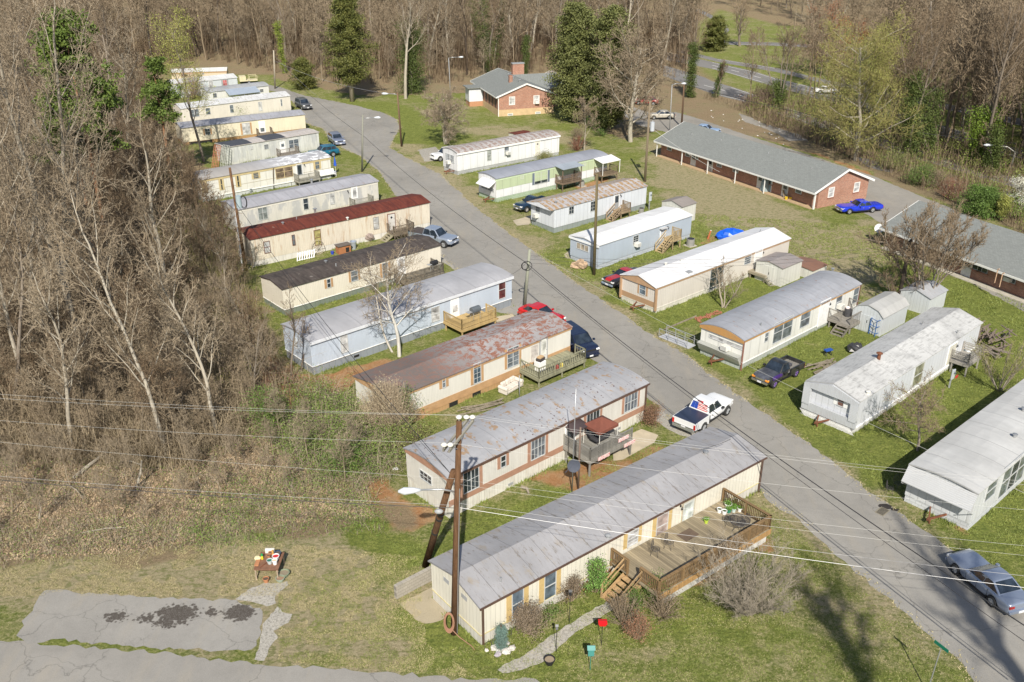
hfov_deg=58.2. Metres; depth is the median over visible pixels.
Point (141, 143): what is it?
bare tree
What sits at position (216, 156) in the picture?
lattice panel
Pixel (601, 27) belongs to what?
magnolia tree
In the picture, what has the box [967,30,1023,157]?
bare tree
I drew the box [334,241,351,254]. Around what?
dog house
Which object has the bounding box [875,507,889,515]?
drain grate
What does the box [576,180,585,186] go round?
condenser unit
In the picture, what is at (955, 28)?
bare tree
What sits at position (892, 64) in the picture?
bare tree
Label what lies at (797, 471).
overhead wire
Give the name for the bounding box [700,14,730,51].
evergreen tree
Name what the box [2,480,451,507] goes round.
overhead wire
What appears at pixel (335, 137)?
parked wagon
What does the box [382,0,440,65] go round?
bare tree
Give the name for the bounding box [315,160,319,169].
window
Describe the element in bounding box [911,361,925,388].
window
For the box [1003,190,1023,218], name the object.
shrub
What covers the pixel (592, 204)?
window
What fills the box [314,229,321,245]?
door
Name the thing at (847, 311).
trash can
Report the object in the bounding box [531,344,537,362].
door
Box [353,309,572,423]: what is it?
mobile home
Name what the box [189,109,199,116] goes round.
window
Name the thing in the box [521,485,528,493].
fallen branch
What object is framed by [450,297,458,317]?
door
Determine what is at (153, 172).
bare tree
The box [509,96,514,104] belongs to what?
window
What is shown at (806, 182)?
brick apartment row
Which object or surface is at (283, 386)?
brush
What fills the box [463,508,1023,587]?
overhead wire
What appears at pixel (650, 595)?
shrub
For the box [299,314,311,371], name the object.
bare tree
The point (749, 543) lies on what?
overhead wire
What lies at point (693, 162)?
door
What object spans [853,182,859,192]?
window
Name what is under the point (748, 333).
mobile home
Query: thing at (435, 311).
window
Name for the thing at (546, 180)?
window
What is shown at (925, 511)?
weeds
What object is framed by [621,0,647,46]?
bare tree
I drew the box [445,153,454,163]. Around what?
window
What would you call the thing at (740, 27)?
bare tree
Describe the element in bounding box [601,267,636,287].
parked coupe
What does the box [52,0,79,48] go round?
bare tree
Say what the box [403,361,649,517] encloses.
mobile home
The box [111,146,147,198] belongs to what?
bare tree
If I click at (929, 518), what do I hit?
tow hitch
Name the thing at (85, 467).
fallen log
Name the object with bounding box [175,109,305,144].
mobile home
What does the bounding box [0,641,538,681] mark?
street
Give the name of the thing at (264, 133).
wooden deck
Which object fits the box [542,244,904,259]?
overhead wire
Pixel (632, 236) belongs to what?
mobile home
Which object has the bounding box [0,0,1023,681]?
ground
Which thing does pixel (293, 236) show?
window
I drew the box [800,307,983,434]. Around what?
mobile home
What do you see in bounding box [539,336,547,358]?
door
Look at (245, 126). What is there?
window
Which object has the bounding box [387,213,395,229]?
door
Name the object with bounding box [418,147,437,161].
gravel shoulder
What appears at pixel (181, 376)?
bare tree
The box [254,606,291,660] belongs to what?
gravel patch
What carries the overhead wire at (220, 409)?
attached to the utility pole at (458, 435)
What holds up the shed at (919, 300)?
on the ground at (712, 196)
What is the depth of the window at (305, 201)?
108.07 m
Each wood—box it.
[0,0,778,82]
[739,0,1023,158]
[740,0,1017,38]
[865,0,1023,170]
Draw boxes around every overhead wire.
[0,398,412,414]
[0,420,431,442]
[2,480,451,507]
[3,394,436,414]
[3,476,438,504]
[4,442,453,478]
[234,200,449,472]
[296,296,446,469]
[366,136,524,258]
[366,138,524,261]
[454,443,1021,509]
[460,415,1023,484]
[460,503,1022,575]
[462,479,1022,545]
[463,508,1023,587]
[466,485,1023,555]
[474,415,1017,480]
[527,266,1023,640]
[528,264,1023,625]
[531,250,884,263]
[533,251,1023,492]
[537,252,897,266]
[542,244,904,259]
[685,84,1015,143]
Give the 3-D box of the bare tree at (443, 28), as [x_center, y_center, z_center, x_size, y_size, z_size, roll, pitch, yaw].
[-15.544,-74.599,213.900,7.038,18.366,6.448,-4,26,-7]
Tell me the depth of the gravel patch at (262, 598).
49.99 m
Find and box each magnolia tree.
[542,0,598,122]
[580,3,639,130]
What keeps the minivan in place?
on the road
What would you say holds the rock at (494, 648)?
on the ground at (712, 196)
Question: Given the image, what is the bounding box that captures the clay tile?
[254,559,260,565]
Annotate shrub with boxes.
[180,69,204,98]
[228,240,265,269]
[235,382,298,430]
[314,434,379,481]
[352,375,399,431]
[363,372,423,432]
[381,413,440,456]
[385,212,415,238]
[394,382,420,427]
[503,596,552,642]
[533,149,557,158]
[542,599,565,622]
[551,573,593,605]
[565,126,588,137]
[567,134,587,150]
[579,553,611,593]
[586,113,610,129]
[592,128,607,136]
[598,586,644,631]
[618,606,657,644]
[622,584,646,610]
[638,400,664,427]
[640,586,692,629]
[644,568,671,601]
[695,526,814,623]
[734,87,789,108]
[874,147,915,171]
[898,160,947,186]
[920,168,959,187]
[933,171,972,201]
[968,336,1023,391]
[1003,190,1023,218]
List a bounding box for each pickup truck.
[408,225,458,247]
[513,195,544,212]
[672,392,732,433]
[751,355,804,387]
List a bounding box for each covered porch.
[554,161,583,191]
[594,154,620,182]
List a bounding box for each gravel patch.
[236,581,287,605]
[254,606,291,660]
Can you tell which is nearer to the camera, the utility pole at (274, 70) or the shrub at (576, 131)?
the shrub at (576, 131)
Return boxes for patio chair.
[650,539,659,555]
[664,533,673,546]
[724,513,734,525]
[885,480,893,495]
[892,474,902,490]
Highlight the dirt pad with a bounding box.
[400,587,447,623]
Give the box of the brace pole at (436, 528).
[422,468,454,567]
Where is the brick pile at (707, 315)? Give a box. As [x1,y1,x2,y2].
[695,310,721,322]
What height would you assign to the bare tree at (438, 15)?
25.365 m
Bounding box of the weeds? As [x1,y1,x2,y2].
[175,121,1020,648]
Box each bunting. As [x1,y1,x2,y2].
[598,452,609,460]
[618,434,628,442]
[624,439,634,447]
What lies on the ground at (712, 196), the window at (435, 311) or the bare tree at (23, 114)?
the bare tree at (23, 114)
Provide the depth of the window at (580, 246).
94.81 m
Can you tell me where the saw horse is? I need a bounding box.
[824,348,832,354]
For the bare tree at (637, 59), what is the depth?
138.45 m
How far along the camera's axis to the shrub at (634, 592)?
48.79 m
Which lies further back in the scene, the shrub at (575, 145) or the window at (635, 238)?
the shrub at (575, 145)
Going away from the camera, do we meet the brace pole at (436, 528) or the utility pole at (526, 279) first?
the brace pole at (436, 528)
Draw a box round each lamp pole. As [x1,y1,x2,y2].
[361,114,380,171]
[382,92,402,146]
[448,56,462,87]
[669,82,685,129]
[984,144,1015,175]
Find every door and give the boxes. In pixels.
[258,121,265,132]
[280,141,285,152]
[296,164,302,174]
[351,186,357,198]
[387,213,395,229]
[397,256,405,275]
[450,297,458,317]
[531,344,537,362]
[534,141,540,155]
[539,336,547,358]
[565,424,575,444]
[613,194,619,209]
[659,229,665,240]
[681,497,695,521]
[690,155,695,165]
[753,249,762,268]
[756,176,762,187]
[761,265,768,280]
[768,266,774,283]
[781,185,788,196]
[817,297,831,327]
[858,313,866,330]
[865,315,873,332]
[945,341,957,365]
[960,260,971,277]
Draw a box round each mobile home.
[168,73,237,97]
[171,67,227,78]
[173,91,290,121]
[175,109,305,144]
[188,150,333,201]
[200,81,268,99]
[214,128,319,164]
[221,174,378,228]
[234,194,430,266]
[259,234,441,315]
[280,262,513,374]
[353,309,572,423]
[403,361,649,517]
[428,427,767,645]
[443,129,560,174]
[476,149,607,201]
[527,178,647,232]
[569,206,693,268]
[619,227,791,312]
[697,267,861,370]
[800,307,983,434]
[901,379,1023,529]
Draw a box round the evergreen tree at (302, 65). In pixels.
[285,56,321,89]
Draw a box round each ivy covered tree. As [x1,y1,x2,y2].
[267,6,287,73]
[388,0,431,94]
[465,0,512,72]
[514,0,540,73]
[681,3,711,97]
[712,59,727,97]
[748,19,803,111]
[883,5,954,159]
[896,4,972,163]
[961,0,1023,169]
[978,121,1008,176]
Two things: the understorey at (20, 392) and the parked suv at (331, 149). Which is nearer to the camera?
the understorey at (20, 392)
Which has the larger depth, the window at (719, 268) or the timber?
the window at (719, 268)
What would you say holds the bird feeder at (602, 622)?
on the ground at (712, 196)
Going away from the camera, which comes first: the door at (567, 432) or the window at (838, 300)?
the door at (567, 432)
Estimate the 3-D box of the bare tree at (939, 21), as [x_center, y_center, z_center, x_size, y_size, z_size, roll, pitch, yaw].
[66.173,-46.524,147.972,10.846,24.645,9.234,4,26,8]
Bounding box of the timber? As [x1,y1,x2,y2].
[664,315,696,329]
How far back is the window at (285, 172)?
120.48 m
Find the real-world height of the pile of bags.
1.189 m
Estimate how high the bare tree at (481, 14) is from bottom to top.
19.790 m
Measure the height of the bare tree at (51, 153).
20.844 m
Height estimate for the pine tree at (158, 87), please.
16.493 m
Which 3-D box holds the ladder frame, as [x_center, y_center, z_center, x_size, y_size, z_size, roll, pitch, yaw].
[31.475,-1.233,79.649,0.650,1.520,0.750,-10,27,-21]
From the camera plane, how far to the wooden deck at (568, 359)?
72.56 m
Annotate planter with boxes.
[275,575,284,582]
[278,569,289,577]
[544,654,554,665]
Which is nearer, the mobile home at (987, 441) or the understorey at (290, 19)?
the mobile home at (987, 441)
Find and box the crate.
[265,548,274,552]
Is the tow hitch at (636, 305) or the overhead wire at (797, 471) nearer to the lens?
the overhead wire at (797, 471)
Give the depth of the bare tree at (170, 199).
101.28 m
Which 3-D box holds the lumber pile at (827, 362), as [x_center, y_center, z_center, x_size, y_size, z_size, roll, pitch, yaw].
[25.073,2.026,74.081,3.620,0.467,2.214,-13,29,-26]
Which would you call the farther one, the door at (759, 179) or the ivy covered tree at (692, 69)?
the ivy covered tree at (692, 69)
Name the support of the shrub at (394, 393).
on the ground at (712, 196)
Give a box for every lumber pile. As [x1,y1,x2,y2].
[457,398,503,414]
[804,358,836,373]
[974,342,1013,357]
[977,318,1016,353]
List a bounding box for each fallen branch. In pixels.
[82,527,124,532]
[136,460,141,486]
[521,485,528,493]
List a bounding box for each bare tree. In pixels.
[0,0,48,108]
[0,0,51,94]
[0,0,120,360]
[0,0,165,344]
[0,6,40,104]
[0,19,15,66]
[0,53,61,401]
[0,61,79,174]
[0,74,96,273]
[0,91,31,173]
[0,96,54,200]
[0,103,58,222]
[0,107,57,295]
[0,137,75,353]
[0,148,99,406]
[0,290,19,366]
[1,2,88,131]
[4,246,109,446]
[9,33,86,194]
[10,129,75,261]
[20,171,132,312]
[40,154,181,454]
[51,0,142,157]
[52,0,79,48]
[58,214,119,329]
[69,0,110,55]
[82,105,128,173]
[87,0,126,54]
[88,0,129,71]
[90,0,116,52]
[95,23,145,143]
[107,101,195,333]
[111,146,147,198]
[119,118,153,170]
[125,121,146,180]
[129,97,155,153]
[133,0,161,57]
[133,192,154,228]
[137,242,230,436]
[138,330,194,386]
[140,158,163,194]
[144,1,219,161]
[146,122,162,164]
[149,353,192,430]
[156,183,187,227]
[164,0,198,52]
[165,0,197,56]
[170,134,193,201]
[184,206,223,267]
[188,190,219,247]
[198,273,225,341]
[203,269,248,329]
[210,0,227,50]
[210,219,236,281]
[212,231,236,303]
[236,303,282,395]
[251,0,268,47]
[261,0,292,63]
[272,0,295,36]
[281,284,309,381]
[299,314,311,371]
[341,237,432,356]
[360,251,392,351]
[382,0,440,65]
[395,0,429,98]
[414,85,469,143]
[415,0,430,45]
[420,0,456,61]
[425,0,458,57]
[432,0,495,74]
[434,0,455,61]
[438,0,460,65]
[466,0,498,61]
[503,1,516,46]
[517,0,550,34]
[528,1,556,43]
[530,0,542,48]
[540,0,564,53]
[572,95,599,150]
[590,15,683,141]
[597,0,611,7]
[604,0,631,21]
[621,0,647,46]
[658,0,687,67]
[710,254,746,307]
[727,0,751,45]
[790,0,826,23]
[797,2,931,168]
[798,0,855,75]
[846,15,870,46]
[854,195,990,289]
[858,24,921,121]
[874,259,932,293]
[877,366,947,450]
[891,10,955,148]
[900,0,960,123]
[929,0,1021,146]
[939,10,978,134]
[940,0,982,114]
[960,0,1023,164]
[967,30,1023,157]
[976,16,1021,124]
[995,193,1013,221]
[1002,0,1023,63]
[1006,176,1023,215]
[1010,14,1023,126]
[1011,22,1023,156]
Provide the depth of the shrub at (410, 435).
62.57 m
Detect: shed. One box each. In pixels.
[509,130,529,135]
[662,196,696,220]
[754,252,803,286]
[799,256,827,276]
[852,291,909,336]
[900,280,947,313]
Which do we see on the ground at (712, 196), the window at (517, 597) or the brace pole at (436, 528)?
the brace pole at (436, 528)
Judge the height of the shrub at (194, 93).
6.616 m
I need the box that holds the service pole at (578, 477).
[577,427,580,488]
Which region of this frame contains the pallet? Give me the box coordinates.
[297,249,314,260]
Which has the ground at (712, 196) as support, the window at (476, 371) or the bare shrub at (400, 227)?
the bare shrub at (400, 227)
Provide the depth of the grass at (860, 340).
71.06 m
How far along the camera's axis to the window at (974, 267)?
91.03 m
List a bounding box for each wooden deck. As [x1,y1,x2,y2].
[256,127,272,135]
[276,145,299,156]
[293,169,319,185]
[349,193,373,205]
[380,219,413,241]
[394,258,443,284]
[443,303,498,335]
[519,344,586,386]
[563,427,632,476]
[567,488,771,607]
[748,268,773,285]
[827,298,862,337]
[949,341,982,378]
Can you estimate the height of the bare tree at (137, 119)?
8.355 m
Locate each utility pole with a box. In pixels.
[229,167,247,270]
[273,50,275,88]
[398,415,474,635]
[521,249,531,304]
[592,173,598,274]
[644,101,654,181]
[680,84,686,122]
[898,239,911,293]
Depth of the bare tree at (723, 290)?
85.01 m
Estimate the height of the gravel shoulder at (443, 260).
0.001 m
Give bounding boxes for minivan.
[566,320,599,357]
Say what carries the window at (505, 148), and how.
in the mobile home at (481, 155)
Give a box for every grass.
[0,539,478,678]
[291,102,979,681]
[384,435,678,581]
[440,501,965,681]
[535,210,1023,329]
[643,277,1023,566]
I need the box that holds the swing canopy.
[583,415,618,443]
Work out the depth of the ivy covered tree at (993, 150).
124.71 m
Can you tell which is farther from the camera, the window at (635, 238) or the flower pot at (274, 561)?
the window at (635, 238)
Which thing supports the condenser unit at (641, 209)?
on the ground at (712, 196)
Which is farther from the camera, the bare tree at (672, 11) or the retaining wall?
the bare tree at (672, 11)
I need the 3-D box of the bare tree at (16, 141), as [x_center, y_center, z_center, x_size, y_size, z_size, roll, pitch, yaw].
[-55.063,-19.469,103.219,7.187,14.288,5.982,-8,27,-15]
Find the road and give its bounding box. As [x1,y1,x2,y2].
[244,81,1023,681]
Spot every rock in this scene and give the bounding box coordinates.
[491,645,496,650]
[494,651,501,656]
[501,647,510,654]
[508,645,515,650]
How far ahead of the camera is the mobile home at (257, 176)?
119.35 m
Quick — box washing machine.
[534,357,545,371]
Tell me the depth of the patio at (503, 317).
83.13 m
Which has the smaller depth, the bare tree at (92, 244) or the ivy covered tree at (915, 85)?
the bare tree at (92, 244)
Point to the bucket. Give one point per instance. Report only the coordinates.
(275, 555)
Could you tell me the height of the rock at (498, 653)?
0.250 m
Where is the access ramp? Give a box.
[659,325,695,348]
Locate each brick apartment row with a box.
[654,121,874,208]
[879,200,1023,303]
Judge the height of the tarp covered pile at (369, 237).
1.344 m
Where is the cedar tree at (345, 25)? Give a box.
[317,0,381,101]
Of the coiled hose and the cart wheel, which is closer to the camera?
the coiled hose
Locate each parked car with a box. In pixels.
[517,302,565,320]
[636,96,658,104]
[650,110,675,119]
[699,123,720,131]
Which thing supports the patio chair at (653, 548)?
on the wooden deck at (679, 563)
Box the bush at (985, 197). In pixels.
[952,182,1016,220]
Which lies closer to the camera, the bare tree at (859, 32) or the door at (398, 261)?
the door at (398, 261)
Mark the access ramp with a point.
(677, 341)
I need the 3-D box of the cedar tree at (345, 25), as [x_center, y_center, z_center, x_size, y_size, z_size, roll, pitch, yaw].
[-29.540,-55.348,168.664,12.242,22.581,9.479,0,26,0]
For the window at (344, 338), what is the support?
in the mobile home at (461, 291)
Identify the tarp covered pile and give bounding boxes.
[365,233,373,240]
[716,228,743,239]
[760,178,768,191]
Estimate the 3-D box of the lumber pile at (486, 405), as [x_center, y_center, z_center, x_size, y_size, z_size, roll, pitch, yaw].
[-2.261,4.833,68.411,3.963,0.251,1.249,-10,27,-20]
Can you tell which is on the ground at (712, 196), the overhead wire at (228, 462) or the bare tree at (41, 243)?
the bare tree at (41, 243)
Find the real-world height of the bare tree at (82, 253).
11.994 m
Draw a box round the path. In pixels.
[498,598,613,672]
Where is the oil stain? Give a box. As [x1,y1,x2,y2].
[878,504,891,508]
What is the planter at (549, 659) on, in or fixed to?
on the ground at (712, 196)
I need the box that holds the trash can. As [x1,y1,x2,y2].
[844,306,851,316]
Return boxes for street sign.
[930,640,948,681]
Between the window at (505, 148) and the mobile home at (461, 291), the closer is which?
the mobile home at (461, 291)
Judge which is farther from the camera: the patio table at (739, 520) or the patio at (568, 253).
the patio at (568, 253)
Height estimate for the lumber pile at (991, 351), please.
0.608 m
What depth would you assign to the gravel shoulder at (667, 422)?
65.99 m
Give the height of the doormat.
0.015 m
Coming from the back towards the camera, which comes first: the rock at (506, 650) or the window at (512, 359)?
the window at (512, 359)
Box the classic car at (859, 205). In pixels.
[834,198,883,213]
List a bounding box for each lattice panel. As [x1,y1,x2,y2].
[212,145,220,167]
[220,145,229,166]
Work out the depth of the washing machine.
71.90 m
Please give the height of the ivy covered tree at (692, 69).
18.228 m
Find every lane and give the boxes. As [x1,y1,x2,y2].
[624,106,1023,310]
[739,113,806,140]
[858,157,892,172]
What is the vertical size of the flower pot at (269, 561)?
0.240 m
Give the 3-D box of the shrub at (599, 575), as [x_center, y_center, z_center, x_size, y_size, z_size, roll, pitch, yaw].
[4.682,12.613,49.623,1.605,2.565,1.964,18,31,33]
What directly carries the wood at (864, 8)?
on the ground at (712, 196)
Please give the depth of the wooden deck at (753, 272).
90.83 m
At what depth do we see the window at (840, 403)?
65.09 m
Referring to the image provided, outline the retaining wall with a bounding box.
[394,566,431,598]
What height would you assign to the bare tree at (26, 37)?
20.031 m
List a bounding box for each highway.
[663,65,1016,186]
[666,52,1022,157]
[681,50,1023,124]
[697,8,870,50]
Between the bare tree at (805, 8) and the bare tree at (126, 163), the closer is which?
the bare tree at (126, 163)
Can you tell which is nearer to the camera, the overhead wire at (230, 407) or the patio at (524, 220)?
the overhead wire at (230, 407)
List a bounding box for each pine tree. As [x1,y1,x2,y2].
[21,25,109,252]
[33,6,130,256]
[129,55,184,179]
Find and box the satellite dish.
[874,224,881,240]
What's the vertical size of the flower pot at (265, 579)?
0.260 m
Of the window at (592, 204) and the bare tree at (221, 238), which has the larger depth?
the window at (592, 204)
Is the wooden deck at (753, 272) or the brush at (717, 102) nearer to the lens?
the wooden deck at (753, 272)
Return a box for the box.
[536,355,544,362]
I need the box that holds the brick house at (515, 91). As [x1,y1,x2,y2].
[463,62,558,116]
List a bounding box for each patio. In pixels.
[485,314,513,325]
[513,215,530,225]
[564,250,570,258]
[613,429,657,460]
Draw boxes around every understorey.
[0,39,269,436]
[0,249,280,454]
[0,384,366,525]
[1,0,696,83]
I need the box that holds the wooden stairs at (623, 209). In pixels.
[606,200,630,221]
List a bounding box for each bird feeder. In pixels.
[555,624,558,651]
[569,590,571,622]
[587,645,595,668]
[598,619,606,644]
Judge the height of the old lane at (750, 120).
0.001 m
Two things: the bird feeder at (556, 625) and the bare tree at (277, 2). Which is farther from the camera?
the bare tree at (277, 2)
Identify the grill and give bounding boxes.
[427,259,437,268]
[466,305,480,320]
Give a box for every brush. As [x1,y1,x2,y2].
[0,0,701,83]
[0,67,278,456]
[0,76,300,470]
[0,288,328,494]
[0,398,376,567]
[0,508,247,568]
[144,141,291,404]
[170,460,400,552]
[210,291,320,416]
[224,363,435,489]
[703,91,805,127]
[737,76,1023,232]
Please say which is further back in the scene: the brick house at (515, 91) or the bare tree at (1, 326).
the brick house at (515, 91)
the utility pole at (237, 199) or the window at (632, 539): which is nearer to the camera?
the window at (632, 539)
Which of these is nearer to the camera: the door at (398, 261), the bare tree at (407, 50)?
the door at (398, 261)
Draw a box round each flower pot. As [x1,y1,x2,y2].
[262,576,268,582]
[266,558,271,564]
[272,558,277,564]
[702,516,710,523]
[723,498,732,507]
[725,504,731,512]
[730,504,737,512]
[737,503,742,511]
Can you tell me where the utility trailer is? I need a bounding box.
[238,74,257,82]
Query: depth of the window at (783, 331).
76.51 m
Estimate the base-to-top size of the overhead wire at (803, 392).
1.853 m
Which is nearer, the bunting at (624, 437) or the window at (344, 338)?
the bunting at (624, 437)
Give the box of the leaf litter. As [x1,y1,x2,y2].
[0,391,372,559]
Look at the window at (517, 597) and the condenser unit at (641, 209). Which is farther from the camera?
the condenser unit at (641, 209)
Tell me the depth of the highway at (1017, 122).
200.58 m
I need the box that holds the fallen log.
[72,455,102,478]
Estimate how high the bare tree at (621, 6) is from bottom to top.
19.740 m
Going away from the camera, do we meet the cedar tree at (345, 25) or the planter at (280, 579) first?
the planter at (280, 579)
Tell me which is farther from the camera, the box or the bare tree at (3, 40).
the bare tree at (3, 40)
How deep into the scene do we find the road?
64.50 m
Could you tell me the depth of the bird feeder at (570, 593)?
47.11 m
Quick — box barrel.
[350,240,356,249]
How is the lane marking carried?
on the ground at (712, 196)
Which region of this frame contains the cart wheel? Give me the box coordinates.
[311,240,324,254]
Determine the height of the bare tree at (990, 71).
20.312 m
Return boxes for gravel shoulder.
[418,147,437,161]
[441,248,454,269]
[654,408,694,436]
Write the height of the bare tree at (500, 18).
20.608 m
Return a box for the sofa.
[498,376,523,394]
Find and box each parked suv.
[294,97,311,109]
[307,143,339,156]
[430,145,453,160]
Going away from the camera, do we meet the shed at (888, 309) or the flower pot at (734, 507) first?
the flower pot at (734, 507)
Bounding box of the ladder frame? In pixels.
[868,318,880,336]
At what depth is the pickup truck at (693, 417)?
65.54 m
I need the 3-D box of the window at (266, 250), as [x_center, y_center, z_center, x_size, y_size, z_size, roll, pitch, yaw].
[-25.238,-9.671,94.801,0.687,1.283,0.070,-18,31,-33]
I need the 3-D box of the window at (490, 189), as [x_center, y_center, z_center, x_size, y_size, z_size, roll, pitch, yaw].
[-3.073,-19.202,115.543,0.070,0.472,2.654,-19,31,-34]
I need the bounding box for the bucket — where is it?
[272,553,278,558]
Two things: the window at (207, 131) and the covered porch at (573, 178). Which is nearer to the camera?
the covered porch at (573, 178)
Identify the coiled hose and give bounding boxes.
[443,612,474,649]
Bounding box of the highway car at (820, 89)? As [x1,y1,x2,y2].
[815,85,839,93]
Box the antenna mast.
[565,393,579,491]
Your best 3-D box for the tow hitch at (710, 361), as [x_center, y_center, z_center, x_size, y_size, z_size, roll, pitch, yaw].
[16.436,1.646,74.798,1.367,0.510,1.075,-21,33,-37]
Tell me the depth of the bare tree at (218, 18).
228.07 m
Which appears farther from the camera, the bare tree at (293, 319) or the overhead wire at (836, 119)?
the overhead wire at (836, 119)
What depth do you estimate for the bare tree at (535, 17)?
238.58 m
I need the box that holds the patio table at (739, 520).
[729,513,749,530]
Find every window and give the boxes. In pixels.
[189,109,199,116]
[205,128,210,134]
[242,122,250,134]
[253,171,258,178]
[257,205,267,220]
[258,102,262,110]
[263,241,270,253]
[275,166,292,178]
[288,139,298,148]
[291,234,295,245]
[303,197,308,209]
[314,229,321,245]
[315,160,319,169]
[326,278,330,287]
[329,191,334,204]
[340,334,348,353]
[350,270,358,281]
[373,216,379,229]
[382,262,387,278]
[419,468,431,485]
[431,305,439,322]
[442,377,445,388]
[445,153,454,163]
[463,467,479,494]
[473,361,480,384]
[481,186,493,191]
[487,149,491,160]
[498,282,505,299]
[501,454,505,468]
[504,146,508,155]
[507,345,518,368]
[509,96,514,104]
[512,589,523,620]
[531,434,545,460]
[533,95,539,103]
[534,171,547,184]
[535,206,539,212]
[544,571,556,601]
[569,206,573,214]
[576,242,588,251]
[586,410,599,432]
[590,201,594,211]
[624,391,637,413]
[627,527,638,547]
[633,234,638,244]
[639,284,645,295]
[656,511,668,535]
[709,265,723,289]
[709,333,742,349]
[744,254,751,264]
[764,332,768,342]
[772,315,793,344]
[794,189,801,195]
[799,309,810,328]
[827,187,834,198]
[834,294,842,309]
[837,399,843,407]
[851,286,859,304]
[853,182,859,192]
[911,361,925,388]
[970,264,982,272]
[976,266,987,274]
[983,478,998,503]
[996,454,1022,500]
[1003,279,1015,285]
[1006,452,1023,491]
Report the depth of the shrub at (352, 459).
59.80 m
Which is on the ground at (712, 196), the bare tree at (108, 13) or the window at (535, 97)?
the bare tree at (108, 13)
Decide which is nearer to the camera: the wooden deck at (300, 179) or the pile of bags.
the pile of bags
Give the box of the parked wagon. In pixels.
[327,131,344,144]
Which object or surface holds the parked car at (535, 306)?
on the road
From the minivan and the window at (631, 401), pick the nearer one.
the window at (631, 401)
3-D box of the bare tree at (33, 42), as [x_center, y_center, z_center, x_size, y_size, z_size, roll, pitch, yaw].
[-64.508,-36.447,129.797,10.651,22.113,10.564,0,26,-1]
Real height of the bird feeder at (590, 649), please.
1.567 m
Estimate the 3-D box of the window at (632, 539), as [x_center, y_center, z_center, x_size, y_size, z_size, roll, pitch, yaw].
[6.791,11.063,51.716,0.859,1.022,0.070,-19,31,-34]
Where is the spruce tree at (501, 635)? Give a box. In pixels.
[492,622,510,653]
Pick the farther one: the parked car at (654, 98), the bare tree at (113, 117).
the parked car at (654, 98)
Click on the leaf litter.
(152, 503)
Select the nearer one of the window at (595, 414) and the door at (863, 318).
the window at (595, 414)
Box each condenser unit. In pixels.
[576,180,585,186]
[637,207,643,213]
[684,237,696,247]
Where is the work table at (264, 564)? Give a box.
[253,552,284,579]
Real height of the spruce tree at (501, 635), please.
2.086 m
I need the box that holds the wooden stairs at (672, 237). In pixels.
[655,226,681,253]
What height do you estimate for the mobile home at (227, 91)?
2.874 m
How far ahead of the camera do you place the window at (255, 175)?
118.15 m
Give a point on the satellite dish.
(876, 228)
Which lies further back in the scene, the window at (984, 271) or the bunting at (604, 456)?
the window at (984, 271)
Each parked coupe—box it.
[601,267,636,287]
[945,549,1023,614]
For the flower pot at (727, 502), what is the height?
0.570 m
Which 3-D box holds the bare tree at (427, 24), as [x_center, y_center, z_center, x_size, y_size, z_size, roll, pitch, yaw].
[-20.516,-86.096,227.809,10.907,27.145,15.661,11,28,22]
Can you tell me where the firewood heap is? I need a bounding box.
[570,259,587,268]
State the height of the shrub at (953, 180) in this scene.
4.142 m
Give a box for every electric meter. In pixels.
[648,192,651,209]
[948,369,955,387]
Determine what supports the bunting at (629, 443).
hanging from the wooden deck at (592, 451)
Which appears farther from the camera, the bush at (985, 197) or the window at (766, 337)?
the bush at (985, 197)
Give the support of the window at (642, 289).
in the mobile home at (658, 286)
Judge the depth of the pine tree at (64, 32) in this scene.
84.95 m
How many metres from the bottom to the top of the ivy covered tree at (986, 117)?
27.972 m
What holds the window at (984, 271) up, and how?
in the brick apartment row at (999, 265)
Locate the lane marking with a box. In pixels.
[705,44,1012,179]
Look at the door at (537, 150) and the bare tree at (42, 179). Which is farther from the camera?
the door at (537, 150)
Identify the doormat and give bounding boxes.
[677,528,698,541]
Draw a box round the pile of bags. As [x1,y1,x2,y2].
[847,342,862,352]
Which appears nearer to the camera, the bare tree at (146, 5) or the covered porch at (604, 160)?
the covered porch at (604, 160)
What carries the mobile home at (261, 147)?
on the ground at (712, 196)
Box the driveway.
[16,589,262,651]
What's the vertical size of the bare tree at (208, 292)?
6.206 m
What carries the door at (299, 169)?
in the mobile home at (257, 176)
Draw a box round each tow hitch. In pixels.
[630,301,644,310]
[708,355,724,365]
[814,415,829,426]
[926,506,946,523]
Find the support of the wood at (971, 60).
on the ground at (712, 196)
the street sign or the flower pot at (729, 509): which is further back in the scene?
the flower pot at (729, 509)
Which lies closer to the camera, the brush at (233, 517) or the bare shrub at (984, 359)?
the brush at (233, 517)

